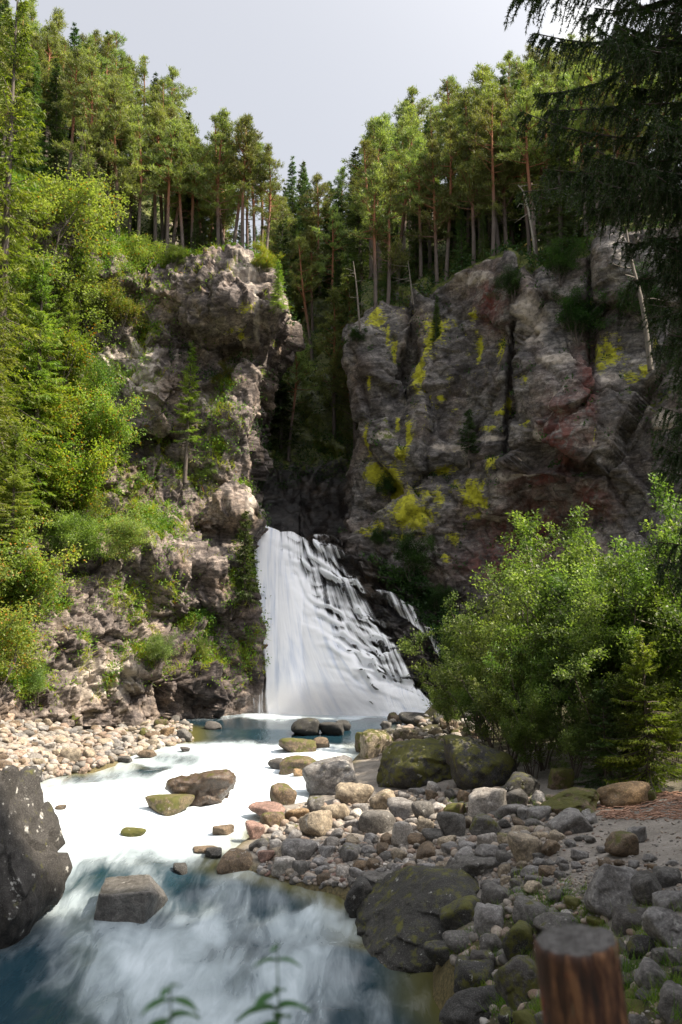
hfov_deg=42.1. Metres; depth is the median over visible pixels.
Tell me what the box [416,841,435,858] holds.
stone
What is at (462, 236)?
spruce tree
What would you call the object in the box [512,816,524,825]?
stone
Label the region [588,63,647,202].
pine tree
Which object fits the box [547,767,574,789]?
boulder
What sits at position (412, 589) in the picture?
undergrowth
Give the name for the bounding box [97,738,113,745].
stone
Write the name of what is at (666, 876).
boulder
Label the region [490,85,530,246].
pine tree
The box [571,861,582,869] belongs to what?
stone
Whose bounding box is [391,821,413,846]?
stone
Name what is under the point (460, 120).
pine tree
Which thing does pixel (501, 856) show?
stone
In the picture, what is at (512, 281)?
leafy bush
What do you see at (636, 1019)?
stone
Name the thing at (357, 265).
spruce tree
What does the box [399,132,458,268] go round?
pine tree
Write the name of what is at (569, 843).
stone
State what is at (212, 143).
pine tree
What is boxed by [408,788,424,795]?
stone
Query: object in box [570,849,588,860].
stone
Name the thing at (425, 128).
spruce tree
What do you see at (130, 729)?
stone
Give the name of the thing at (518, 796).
stone
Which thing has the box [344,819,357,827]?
stone
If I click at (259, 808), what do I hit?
boulder
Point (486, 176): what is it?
pine tree
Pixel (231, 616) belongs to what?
leafy bush
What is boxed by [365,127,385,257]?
pine tree
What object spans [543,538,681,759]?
leafy bush
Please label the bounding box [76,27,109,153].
pine tree
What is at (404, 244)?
pine tree
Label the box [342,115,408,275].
pine tree
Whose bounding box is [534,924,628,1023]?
wooden post
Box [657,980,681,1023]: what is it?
boulder
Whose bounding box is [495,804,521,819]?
boulder
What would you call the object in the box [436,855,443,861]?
stone
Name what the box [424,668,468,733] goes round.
leafy bush
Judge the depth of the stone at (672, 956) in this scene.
11.47 m
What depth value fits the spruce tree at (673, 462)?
18.71 m
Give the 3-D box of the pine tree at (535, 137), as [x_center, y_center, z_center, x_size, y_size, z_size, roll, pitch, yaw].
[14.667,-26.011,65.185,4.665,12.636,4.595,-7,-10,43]
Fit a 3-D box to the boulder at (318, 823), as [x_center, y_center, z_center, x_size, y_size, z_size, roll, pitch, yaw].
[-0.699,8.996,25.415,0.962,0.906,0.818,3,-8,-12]
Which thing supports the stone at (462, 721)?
on the ground at (366, 771)
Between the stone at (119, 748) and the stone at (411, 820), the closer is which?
the stone at (411, 820)
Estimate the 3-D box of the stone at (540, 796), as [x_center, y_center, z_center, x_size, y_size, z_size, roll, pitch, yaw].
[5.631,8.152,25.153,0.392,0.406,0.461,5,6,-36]
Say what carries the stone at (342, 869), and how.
on the ground at (366, 771)
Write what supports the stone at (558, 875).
on the ground at (366, 771)
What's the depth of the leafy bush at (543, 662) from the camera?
29.44 m
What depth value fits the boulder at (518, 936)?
15.70 m
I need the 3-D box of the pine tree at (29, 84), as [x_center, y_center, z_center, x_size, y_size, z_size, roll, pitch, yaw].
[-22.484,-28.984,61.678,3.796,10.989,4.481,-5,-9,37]
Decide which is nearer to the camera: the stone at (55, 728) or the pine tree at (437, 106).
the stone at (55, 728)
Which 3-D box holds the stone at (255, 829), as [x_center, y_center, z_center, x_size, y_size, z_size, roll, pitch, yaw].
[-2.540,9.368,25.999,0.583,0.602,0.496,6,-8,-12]
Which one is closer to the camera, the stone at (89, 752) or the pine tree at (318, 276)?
the stone at (89, 752)
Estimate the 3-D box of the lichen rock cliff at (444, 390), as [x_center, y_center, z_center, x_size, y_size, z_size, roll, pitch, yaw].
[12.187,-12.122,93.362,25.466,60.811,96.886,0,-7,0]
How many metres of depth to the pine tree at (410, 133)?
69.56 m
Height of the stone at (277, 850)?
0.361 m
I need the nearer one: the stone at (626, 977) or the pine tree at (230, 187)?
the stone at (626, 977)
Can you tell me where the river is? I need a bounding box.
[0,713,441,1023]
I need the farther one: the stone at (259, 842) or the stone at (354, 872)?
the stone at (259, 842)
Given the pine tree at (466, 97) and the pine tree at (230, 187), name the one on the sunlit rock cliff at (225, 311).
the pine tree at (230, 187)
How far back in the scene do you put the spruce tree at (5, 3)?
69.84 m
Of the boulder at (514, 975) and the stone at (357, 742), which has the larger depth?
the stone at (357, 742)
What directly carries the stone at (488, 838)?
on the ground at (366, 771)
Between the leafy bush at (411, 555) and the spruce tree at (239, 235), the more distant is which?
the spruce tree at (239, 235)
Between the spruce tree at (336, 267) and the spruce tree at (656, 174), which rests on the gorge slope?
the spruce tree at (336, 267)
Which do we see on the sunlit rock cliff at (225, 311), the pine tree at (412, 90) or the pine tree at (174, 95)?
the pine tree at (174, 95)
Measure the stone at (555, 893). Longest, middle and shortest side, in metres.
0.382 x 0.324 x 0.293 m
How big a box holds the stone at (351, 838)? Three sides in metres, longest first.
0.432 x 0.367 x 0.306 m
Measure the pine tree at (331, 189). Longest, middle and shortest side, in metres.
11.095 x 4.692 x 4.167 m
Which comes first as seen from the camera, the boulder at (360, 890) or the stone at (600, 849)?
the stone at (600, 849)
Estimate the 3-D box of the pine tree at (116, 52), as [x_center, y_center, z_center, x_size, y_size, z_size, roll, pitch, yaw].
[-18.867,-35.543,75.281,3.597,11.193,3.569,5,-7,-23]
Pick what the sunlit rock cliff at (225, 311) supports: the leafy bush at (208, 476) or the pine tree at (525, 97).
the leafy bush at (208, 476)
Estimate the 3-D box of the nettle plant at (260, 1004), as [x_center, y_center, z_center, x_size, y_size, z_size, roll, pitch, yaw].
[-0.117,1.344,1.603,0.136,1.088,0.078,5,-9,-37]
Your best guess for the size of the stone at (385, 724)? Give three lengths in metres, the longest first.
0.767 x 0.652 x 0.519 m
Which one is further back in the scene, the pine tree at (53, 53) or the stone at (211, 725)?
the pine tree at (53, 53)
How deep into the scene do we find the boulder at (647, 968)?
10.79 m
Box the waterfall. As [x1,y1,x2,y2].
[253,526,437,716]
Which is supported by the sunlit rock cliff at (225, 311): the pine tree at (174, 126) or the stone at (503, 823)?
the pine tree at (174, 126)
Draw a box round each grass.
[0,153,293,722]
[447,787,681,1023]
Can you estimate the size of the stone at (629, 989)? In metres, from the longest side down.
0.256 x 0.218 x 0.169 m
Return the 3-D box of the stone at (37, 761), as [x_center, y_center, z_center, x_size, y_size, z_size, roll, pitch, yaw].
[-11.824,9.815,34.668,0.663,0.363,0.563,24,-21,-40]
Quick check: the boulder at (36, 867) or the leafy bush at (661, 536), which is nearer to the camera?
the boulder at (36, 867)
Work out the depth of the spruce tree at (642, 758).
26.08 m
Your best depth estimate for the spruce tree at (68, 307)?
53.80 m
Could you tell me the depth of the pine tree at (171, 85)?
78.65 m
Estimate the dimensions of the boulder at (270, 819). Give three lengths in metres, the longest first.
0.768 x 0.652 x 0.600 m
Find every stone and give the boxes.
[0,728,9,733]
[0,754,8,759]
[0,760,11,768]
[2,738,11,742]
[7,713,14,720]
[9,720,19,727]
[13,750,25,756]
[17,739,24,744]
[18,759,25,764]
[32,758,45,765]
[37,725,48,730]
[37,750,49,756]
[42,718,52,725]
[43,742,54,748]
[48,726,63,730]
[52,749,60,755]
[55,736,67,743]
[55,804,66,809]
[56,757,63,762]
[59,747,81,761]
[67,728,76,733]
[78,763,89,773]
[81,743,91,747]
[83,748,95,757]
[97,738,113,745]
[104,726,113,731]
[108,756,114,762]
[114,746,123,750]
[117,756,132,762]
[122,735,134,741]
[128,727,136,731]
[137,743,147,749]
[137,749,156,757]
[139,728,147,735]
[140,721,151,726]
[145,731,160,738]
[147,739,158,744]
[154,719,168,725]
[159,741,164,748]
[160,727,174,735]
[166,741,175,746]
[173,862,187,874]
[177,728,191,741]
[180,747,189,751]
[204,721,221,729]
[205,847,221,858]
[212,824,233,834]
[245,820,264,839]
[249,838,268,850]
[258,850,274,862]
[268,758,282,769]
[269,838,281,848]
[269,847,281,856]
[271,830,282,838]
[286,823,297,828]
[288,829,301,838]
[289,878,296,884]
[292,860,311,876]
[293,768,302,776]
[303,876,315,884]
[307,796,323,811]
[312,856,326,865]
[313,737,329,747]
[315,865,327,874]
[316,872,329,885]
[317,845,335,857]
[318,882,325,888]
[324,836,339,845]
[330,828,343,837]
[332,881,338,887]
[336,720,350,730]
[336,864,349,877]
[339,842,359,861]
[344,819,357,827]
[345,834,359,843]
[347,876,355,887]
[349,867,363,877]
[350,808,362,817]
[352,860,366,870]
[353,803,367,811]
[354,732,361,752]
[361,845,375,853]
[363,833,378,842]
[366,857,378,869]
[375,867,385,871]
[376,842,388,854]
[379,851,392,860]
[380,721,391,729]
[380,832,391,844]
[384,728,393,733]
[387,712,401,721]
[390,863,403,870]
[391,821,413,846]
[391,848,407,859]
[393,857,401,862]
[398,791,411,798]
[404,818,416,824]
[407,833,426,844]
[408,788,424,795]
[411,800,433,818]
[415,728,424,734]
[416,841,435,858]
[417,816,433,831]
[419,863,434,865]
[422,828,443,841]
[425,790,437,800]
[427,781,440,791]
[428,727,442,735]
[433,713,442,723]
[433,802,445,812]
[435,861,447,865]
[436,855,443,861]
[437,835,455,846]
[439,718,457,728]
[441,841,456,854]
[443,803,465,814]
[444,789,455,799]
[454,846,472,856]
[457,789,469,802]
[457,839,475,850]
[461,718,474,730]
[465,816,471,827]
[477,833,496,844]
[492,878,500,884]
[495,850,511,863]
[497,832,507,843]
[497,863,510,877]
[497,1006,513,1023]
[498,819,510,827]
[498,843,508,851]
[500,876,510,885]
[506,788,528,805]
[509,878,521,887]
[510,869,520,877]
[511,825,530,831]
[511,886,521,893]
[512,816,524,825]
[512,1009,536,1023]
[516,860,526,867]
[517,805,527,819]
[519,865,538,877]
[523,875,539,884]
[523,880,541,893]
[525,818,541,826]
[531,790,545,803]
[531,831,548,838]
[532,853,544,857]
[532,858,544,866]
[534,1011,543,1023]
[538,865,555,877]
[541,839,560,855]
[542,878,554,885]
[544,859,554,865]
[547,888,563,902]
[549,829,564,841]
[553,870,565,879]
[555,857,567,864]
[558,863,568,870]
[563,895,580,910]
[564,839,575,847]
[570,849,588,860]
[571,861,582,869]
[573,835,585,840]
[581,809,597,823]
[584,836,596,842]
[586,916,604,926]
[596,846,605,852]
[598,857,612,865]
[613,859,624,865]
[616,937,625,953]
[620,957,631,968]
[623,975,633,990]
[625,988,635,998]
[625,998,644,1013]
[627,826,646,842]
[628,860,639,867]
[628,1014,648,1023]
[634,986,651,1002]
[642,854,657,861]
[646,863,657,868]
[648,791,656,800]
[650,947,669,965]
[666,860,678,865]
[667,948,681,967]
[671,965,681,980]
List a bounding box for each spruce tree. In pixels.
[0,0,10,93]
[0,0,73,530]
[0,4,4,87]
[0,33,45,165]
[0,246,44,598]
[0,254,80,535]
[0,421,52,621]
[4,49,50,178]
[40,57,79,187]
[45,291,90,425]
[65,23,87,139]
[131,200,137,234]
[144,71,161,183]
[146,203,157,242]
[169,120,201,251]
[169,342,202,483]
[171,110,194,197]
[190,209,199,251]
[197,217,208,249]
[208,211,221,247]
[220,215,238,245]
[226,510,261,604]
[236,223,240,243]
[245,222,251,249]
[260,178,276,252]
[263,363,306,449]
[269,259,288,313]
[272,209,296,318]
[282,183,288,207]
[284,156,300,248]
[285,190,307,308]
[286,223,303,317]
[295,161,308,230]
[297,166,321,258]
[299,203,317,292]
[314,194,336,297]
[321,184,352,297]
[323,256,343,367]
[333,250,356,379]
[337,147,377,288]
[341,239,367,342]
[357,122,386,256]
[373,208,403,289]
[379,256,395,303]
[385,132,408,251]
[394,222,405,280]
[400,99,422,228]
[402,204,429,282]
[406,130,442,267]
[422,115,441,215]
[429,293,440,339]
[441,93,486,250]
[449,200,471,272]
[455,408,480,467]
[470,82,514,237]
[470,229,479,260]
[475,218,487,242]
[477,205,489,261]
[489,187,510,252]
[499,67,508,98]
[502,0,681,448]
[502,79,546,240]
[531,91,586,260]
[537,49,552,182]
[542,181,555,224]
[572,677,643,788]
[594,633,681,794]
[642,214,681,688]
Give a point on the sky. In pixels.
(310, 75)
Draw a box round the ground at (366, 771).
[0,667,681,1023]
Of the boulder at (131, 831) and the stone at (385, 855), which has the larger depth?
the boulder at (131, 831)
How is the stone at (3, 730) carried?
on the ground at (366, 771)
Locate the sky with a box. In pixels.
[8,0,681,252]
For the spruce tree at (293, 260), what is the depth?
88.67 m
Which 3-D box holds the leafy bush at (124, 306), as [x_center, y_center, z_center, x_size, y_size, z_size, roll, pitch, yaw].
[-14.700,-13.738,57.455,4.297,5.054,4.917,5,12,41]
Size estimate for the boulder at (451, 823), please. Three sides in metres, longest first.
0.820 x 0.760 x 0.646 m
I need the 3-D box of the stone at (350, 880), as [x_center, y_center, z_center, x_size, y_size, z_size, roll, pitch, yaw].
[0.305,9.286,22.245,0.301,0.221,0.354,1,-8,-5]
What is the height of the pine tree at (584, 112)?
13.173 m
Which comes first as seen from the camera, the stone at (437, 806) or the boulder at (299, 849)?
the boulder at (299, 849)
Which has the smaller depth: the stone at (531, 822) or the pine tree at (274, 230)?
the stone at (531, 822)
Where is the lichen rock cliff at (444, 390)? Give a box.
[337,197,681,640]
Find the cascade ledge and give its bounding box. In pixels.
[248,533,461,704]
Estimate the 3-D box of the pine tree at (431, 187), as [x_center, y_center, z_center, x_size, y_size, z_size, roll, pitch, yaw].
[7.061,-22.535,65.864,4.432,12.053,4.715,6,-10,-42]
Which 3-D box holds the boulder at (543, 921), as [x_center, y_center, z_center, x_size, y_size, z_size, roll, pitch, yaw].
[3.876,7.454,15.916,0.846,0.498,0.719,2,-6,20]
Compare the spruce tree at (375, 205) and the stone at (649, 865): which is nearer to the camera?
the stone at (649, 865)
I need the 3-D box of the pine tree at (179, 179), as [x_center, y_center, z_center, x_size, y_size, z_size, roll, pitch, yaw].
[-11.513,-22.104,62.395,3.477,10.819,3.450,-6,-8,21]
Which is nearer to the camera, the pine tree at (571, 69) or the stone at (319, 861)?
the stone at (319, 861)
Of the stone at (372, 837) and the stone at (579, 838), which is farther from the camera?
the stone at (372, 837)
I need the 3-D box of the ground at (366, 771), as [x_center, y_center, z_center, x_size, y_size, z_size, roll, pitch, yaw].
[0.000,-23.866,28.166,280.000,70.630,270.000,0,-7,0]
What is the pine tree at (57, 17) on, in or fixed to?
on the sunlit rock cliff at (225, 311)
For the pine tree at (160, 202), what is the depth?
64.27 m
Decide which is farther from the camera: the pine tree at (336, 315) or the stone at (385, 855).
the pine tree at (336, 315)
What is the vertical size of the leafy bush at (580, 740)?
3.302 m
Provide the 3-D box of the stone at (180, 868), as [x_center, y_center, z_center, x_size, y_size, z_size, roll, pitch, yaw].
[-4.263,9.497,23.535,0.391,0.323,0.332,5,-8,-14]
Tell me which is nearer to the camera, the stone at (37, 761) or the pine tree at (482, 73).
the stone at (37, 761)
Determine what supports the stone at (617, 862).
on the ground at (366, 771)
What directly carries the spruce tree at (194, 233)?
on the sunlit rock cliff at (225, 311)
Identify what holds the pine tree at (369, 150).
on the lichen rock cliff at (444, 390)
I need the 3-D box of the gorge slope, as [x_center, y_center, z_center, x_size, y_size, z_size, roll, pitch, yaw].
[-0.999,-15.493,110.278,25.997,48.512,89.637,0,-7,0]
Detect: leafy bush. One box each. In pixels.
[0,163,136,267]
[0,497,89,627]
[0,557,65,694]
[4,364,128,538]
[5,319,111,456]
[9,234,128,349]
[19,660,50,706]
[20,249,118,351]
[39,505,116,575]
[51,446,115,532]
[68,356,151,478]
[75,352,131,416]
[80,271,156,338]
[95,230,169,282]
[95,499,163,566]
[140,631,182,668]
[160,243,193,267]
[193,460,219,486]
[193,637,212,661]
[208,355,236,389]
[226,573,251,619]
[243,230,283,277]
[348,324,367,346]
[367,524,390,551]
[373,472,397,502]
[389,529,440,581]
[397,586,537,738]
[407,545,569,746]
[422,582,457,618]
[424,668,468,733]
[437,610,570,766]
[446,649,512,750]
[468,542,596,753]
[478,592,605,770]
[480,502,668,640]
[488,262,524,302]
[488,681,569,778]
[525,677,620,777]
[527,585,681,775]
[534,472,681,641]
[542,234,590,285]
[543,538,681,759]
[550,282,611,346]
[553,519,681,750]
[561,517,681,755]
[573,664,678,778]
[602,257,667,332]
[634,680,681,771]
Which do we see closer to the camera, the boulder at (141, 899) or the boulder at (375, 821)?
the boulder at (141, 899)
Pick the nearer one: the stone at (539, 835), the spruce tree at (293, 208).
the stone at (539, 835)
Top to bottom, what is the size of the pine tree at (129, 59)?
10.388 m
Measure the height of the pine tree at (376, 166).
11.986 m
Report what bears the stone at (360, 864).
on the ground at (366, 771)
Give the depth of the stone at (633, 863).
17.65 m
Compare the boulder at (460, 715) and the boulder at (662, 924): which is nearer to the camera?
the boulder at (662, 924)
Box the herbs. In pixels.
[0,138,284,717]
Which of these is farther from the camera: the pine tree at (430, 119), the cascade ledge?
the pine tree at (430, 119)
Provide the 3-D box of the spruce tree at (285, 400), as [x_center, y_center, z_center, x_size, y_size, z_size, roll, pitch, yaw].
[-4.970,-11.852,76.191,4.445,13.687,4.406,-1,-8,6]
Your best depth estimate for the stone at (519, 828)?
22.15 m
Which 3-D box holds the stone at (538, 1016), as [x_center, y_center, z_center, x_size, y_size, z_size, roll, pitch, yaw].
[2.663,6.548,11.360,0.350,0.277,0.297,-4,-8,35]
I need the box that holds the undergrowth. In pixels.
[0,123,678,685]
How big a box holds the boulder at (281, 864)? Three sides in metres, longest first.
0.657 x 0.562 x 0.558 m
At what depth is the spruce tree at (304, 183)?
97.38 m
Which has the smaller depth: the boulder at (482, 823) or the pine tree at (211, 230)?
the boulder at (482, 823)
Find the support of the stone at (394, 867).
on the ground at (366, 771)
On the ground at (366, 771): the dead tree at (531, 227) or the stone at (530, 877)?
the stone at (530, 877)
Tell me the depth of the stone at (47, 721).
42.57 m
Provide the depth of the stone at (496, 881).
19.54 m
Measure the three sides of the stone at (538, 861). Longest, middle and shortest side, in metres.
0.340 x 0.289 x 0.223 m
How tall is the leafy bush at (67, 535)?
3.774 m
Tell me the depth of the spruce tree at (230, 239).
67.57 m
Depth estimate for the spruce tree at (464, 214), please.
70.23 m
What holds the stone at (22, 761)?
on the ground at (366, 771)
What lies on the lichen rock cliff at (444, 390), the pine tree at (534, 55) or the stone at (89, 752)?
the pine tree at (534, 55)
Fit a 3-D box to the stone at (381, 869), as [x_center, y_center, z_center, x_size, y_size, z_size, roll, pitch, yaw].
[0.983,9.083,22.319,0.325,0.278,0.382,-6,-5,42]
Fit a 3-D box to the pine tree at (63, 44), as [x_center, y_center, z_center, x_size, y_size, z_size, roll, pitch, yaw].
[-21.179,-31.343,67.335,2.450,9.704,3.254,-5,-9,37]
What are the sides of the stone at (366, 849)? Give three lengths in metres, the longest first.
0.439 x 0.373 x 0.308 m
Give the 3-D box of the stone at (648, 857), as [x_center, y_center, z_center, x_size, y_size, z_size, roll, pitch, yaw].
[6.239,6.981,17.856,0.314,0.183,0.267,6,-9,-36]
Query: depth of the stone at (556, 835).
20.94 m
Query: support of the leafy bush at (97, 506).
on the sunlit rock cliff at (225, 311)
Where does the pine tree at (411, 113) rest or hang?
on the lichen rock cliff at (444, 390)
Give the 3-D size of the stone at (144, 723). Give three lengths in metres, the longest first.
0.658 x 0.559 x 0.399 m
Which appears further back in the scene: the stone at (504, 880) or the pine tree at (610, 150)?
the pine tree at (610, 150)
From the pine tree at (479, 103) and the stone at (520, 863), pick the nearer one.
the stone at (520, 863)
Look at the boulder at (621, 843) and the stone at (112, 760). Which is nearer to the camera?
the boulder at (621, 843)
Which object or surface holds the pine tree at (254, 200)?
on the sunlit rock cliff at (225, 311)
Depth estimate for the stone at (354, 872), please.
22.38 m
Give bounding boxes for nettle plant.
[140,983,199,1023]
[236,940,310,1023]
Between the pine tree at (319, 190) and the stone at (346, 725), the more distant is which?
the pine tree at (319, 190)
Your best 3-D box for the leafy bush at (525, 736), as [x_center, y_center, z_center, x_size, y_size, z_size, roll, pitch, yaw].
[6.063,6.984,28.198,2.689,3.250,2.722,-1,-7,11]
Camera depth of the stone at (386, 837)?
24.13 m
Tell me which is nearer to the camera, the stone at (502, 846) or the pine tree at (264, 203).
the stone at (502, 846)
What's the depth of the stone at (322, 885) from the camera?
22.40 m
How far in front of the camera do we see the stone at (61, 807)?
29.23 m
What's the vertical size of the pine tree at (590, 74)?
12.392 m
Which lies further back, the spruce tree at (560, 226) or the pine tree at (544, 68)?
the pine tree at (544, 68)
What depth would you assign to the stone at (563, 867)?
18.53 m
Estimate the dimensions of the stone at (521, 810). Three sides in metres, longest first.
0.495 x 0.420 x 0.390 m
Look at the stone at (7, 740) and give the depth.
35.59 m
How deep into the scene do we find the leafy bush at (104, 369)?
54.93 m
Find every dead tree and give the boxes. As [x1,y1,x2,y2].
[346,261,367,331]
[390,262,413,304]
[516,184,537,251]
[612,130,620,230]
[613,227,662,370]
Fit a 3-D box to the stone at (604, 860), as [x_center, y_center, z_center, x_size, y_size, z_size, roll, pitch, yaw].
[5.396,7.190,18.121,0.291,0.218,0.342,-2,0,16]
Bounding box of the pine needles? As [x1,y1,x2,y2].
[595,791,681,819]
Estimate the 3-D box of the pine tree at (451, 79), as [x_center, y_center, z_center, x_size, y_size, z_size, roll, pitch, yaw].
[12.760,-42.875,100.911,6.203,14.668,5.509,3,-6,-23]
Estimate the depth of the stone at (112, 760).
36.49 m
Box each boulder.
[0,765,72,948]
[94,874,167,923]
[120,827,145,836]
[145,794,194,815]
[165,769,235,806]
[193,845,215,853]
[216,848,252,873]
[248,801,284,815]
[259,812,284,826]
[269,783,296,805]
[271,856,294,876]
[278,738,315,752]
[279,755,315,774]
[281,838,317,859]
[284,808,308,819]
[291,718,319,735]
[299,810,332,836]
[302,755,357,794]
[319,722,343,734]
[320,803,349,819]
[335,782,373,804]
[344,876,372,917]
[355,865,479,972]
[358,810,395,833]
[360,729,394,759]
[361,870,392,883]
[369,789,394,809]
[377,738,452,788]
[387,797,413,819]
[393,727,416,739]
[398,712,423,726]
[423,940,452,966]
[436,811,465,836]
[439,895,481,929]
[439,985,500,1023]
[442,704,472,719]
[442,734,517,790]
[442,930,471,953]
[444,853,499,876]
[453,955,494,992]
[467,787,506,817]
[468,949,495,966]
[469,813,499,835]
[473,902,504,939]
[474,844,498,856]
[479,933,501,951]
[481,880,510,904]
[494,955,538,1010]
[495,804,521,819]
[502,771,539,796]
[502,920,533,960]
[507,831,542,862]
[512,894,548,927]
[526,806,551,821]
[533,912,578,933]
[540,787,599,814]
[544,807,592,833]
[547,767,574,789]
[583,864,639,919]
[597,781,649,807]
[604,830,638,856]
[611,904,645,936]
[626,934,655,959]
[630,870,661,905]
[634,957,669,989]
[641,906,681,947]
[651,890,681,911]
[652,866,681,887]
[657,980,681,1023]
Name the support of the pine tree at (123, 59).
on the sunlit rock cliff at (225, 311)
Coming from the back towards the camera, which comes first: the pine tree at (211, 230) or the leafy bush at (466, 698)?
the pine tree at (211, 230)
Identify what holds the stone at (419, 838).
on the ground at (366, 771)
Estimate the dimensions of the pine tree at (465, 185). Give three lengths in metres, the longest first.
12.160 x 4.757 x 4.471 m
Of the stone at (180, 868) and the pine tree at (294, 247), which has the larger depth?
the pine tree at (294, 247)
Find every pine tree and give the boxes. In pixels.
[0,23,38,157]
[0,27,41,154]
[11,1,47,66]
[14,0,38,48]
[26,31,54,130]
[29,20,44,105]
[35,20,76,156]
[38,24,71,156]
[38,36,71,152]
[40,7,81,139]
[49,43,102,186]
[51,40,73,148]
[51,54,120,205]
[59,35,86,142]
[65,35,105,165]
[71,53,111,168]
[75,74,142,224]
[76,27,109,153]
[78,32,86,131]
[78,33,98,119]
[82,76,140,234]
[86,92,129,228]
[93,34,129,154]
[108,101,159,236]
[109,31,139,99]
[110,104,166,235]
[118,55,143,151]
[119,54,146,137]
[126,102,178,244]
[131,53,151,122]
[137,100,178,253]
[141,84,160,136]
[142,117,194,254]
[143,78,179,195]
[149,64,197,119]
[153,105,180,242]
[155,95,178,211]
[156,134,178,224]
[161,123,202,252]
[162,89,193,208]
[162,116,207,251]
[162,122,217,248]
[164,137,208,215]
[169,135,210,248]
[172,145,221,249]
[176,136,212,246]
[188,106,251,246]
[193,113,234,246]
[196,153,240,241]
[202,138,238,243]
[202,142,248,241]
[206,131,237,237]
[220,113,262,247]
[221,114,262,245]
[226,134,267,252]
[231,148,260,248]
[233,141,281,254]
[244,142,293,257]
[256,197,300,258]
[268,225,310,314]
[272,217,301,283]
[277,333,321,461]
[286,236,323,366]
[293,225,331,332]
[296,172,337,295]
[299,212,326,302]
[299,288,350,437]
[312,203,351,338]
[313,198,336,262]
[319,181,336,240]
[325,200,356,253]
[327,341,358,448]
[330,166,348,231]
[332,267,361,322]
[341,116,406,279]
[341,139,388,284]
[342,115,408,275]
[342,161,394,309]
[346,117,394,217]
[357,118,376,165]
[363,159,417,304]
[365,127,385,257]
[380,112,412,234]
[384,122,430,283]
[384,125,414,253]
[386,104,423,255]
[391,100,419,143]
[392,85,437,134]
[394,133,442,278]
[398,118,405,184]
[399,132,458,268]
[403,138,463,284]
[416,105,444,220]
[421,118,474,281]
[426,104,444,213]
[429,77,465,244]
[437,103,475,251]
[437,113,483,252]
[439,74,470,119]
[441,87,487,251]
[442,112,497,264]
[448,93,464,130]
[455,61,514,232]
[458,94,495,253]
[463,101,520,253]
[464,97,526,247]
[466,97,514,255]
[467,80,513,245]
[477,98,527,215]
[489,107,542,255]
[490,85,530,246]
[491,50,521,86]
[493,86,560,257]
[495,66,529,208]
[499,75,543,225]
[508,59,528,85]
[513,80,552,241]
[515,58,551,170]
[519,70,580,245]
[521,44,538,62]
[526,45,554,75]
[526,73,537,138]
[530,48,566,91]
[535,57,557,90]
[535,69,591,220]
[543,39,583,163]
[553,32,604,204]
[554,62,602,235]
[556,41,577,91]
[560,52,617,228]
[565,33,578,53]
[568,39,591,143]
[570,46,641,161]
[577,59,648,229]
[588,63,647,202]
[612,58,654,224]
[625,73,679,224]
[640,29,681,164]
[670,77,681,100]
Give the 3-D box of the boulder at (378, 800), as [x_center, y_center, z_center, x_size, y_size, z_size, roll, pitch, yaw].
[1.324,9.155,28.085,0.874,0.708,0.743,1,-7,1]
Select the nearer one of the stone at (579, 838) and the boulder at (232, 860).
the stone at (579, 838)
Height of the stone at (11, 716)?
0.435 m
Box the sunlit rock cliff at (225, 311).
[0,127,305,725]
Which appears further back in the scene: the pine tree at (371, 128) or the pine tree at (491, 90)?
the pine tree at (371, 128)
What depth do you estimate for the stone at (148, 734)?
42.13 m
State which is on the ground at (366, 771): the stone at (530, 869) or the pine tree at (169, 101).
the stone at (530, 869)
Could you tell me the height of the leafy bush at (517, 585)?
7.584 m
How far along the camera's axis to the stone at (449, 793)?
27.80 m
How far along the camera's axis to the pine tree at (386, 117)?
86.94 m
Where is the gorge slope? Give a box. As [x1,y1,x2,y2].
[257,247,357,537]
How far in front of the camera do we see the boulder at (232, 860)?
23.54 m
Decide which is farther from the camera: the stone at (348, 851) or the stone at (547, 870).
the stone at (348, 851)
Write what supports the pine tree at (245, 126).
on the sunlit rock cliff at (225, 311)
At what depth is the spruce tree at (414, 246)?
67.81 m
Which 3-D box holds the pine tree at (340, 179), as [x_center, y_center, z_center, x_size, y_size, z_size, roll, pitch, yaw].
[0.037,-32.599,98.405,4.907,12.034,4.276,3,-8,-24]
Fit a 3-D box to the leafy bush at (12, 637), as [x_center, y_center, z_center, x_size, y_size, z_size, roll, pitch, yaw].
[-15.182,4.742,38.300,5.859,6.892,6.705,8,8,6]
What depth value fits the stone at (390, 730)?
44.28 m
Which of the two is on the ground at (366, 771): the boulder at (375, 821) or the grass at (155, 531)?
the boulder at (375, 821)
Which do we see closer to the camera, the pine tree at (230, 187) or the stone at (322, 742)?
the stone at (322, 742)
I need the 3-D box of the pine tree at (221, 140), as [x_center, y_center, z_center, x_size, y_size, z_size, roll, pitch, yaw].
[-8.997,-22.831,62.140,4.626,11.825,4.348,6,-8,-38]
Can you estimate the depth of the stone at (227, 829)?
26.66 m
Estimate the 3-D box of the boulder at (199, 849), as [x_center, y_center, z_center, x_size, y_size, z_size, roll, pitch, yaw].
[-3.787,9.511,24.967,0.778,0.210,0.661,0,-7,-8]
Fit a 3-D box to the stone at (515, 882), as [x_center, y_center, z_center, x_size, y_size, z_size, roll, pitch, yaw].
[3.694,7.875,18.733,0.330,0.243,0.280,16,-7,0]
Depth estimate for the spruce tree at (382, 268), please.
69.03 m
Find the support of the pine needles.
on the ground at (366, 771)

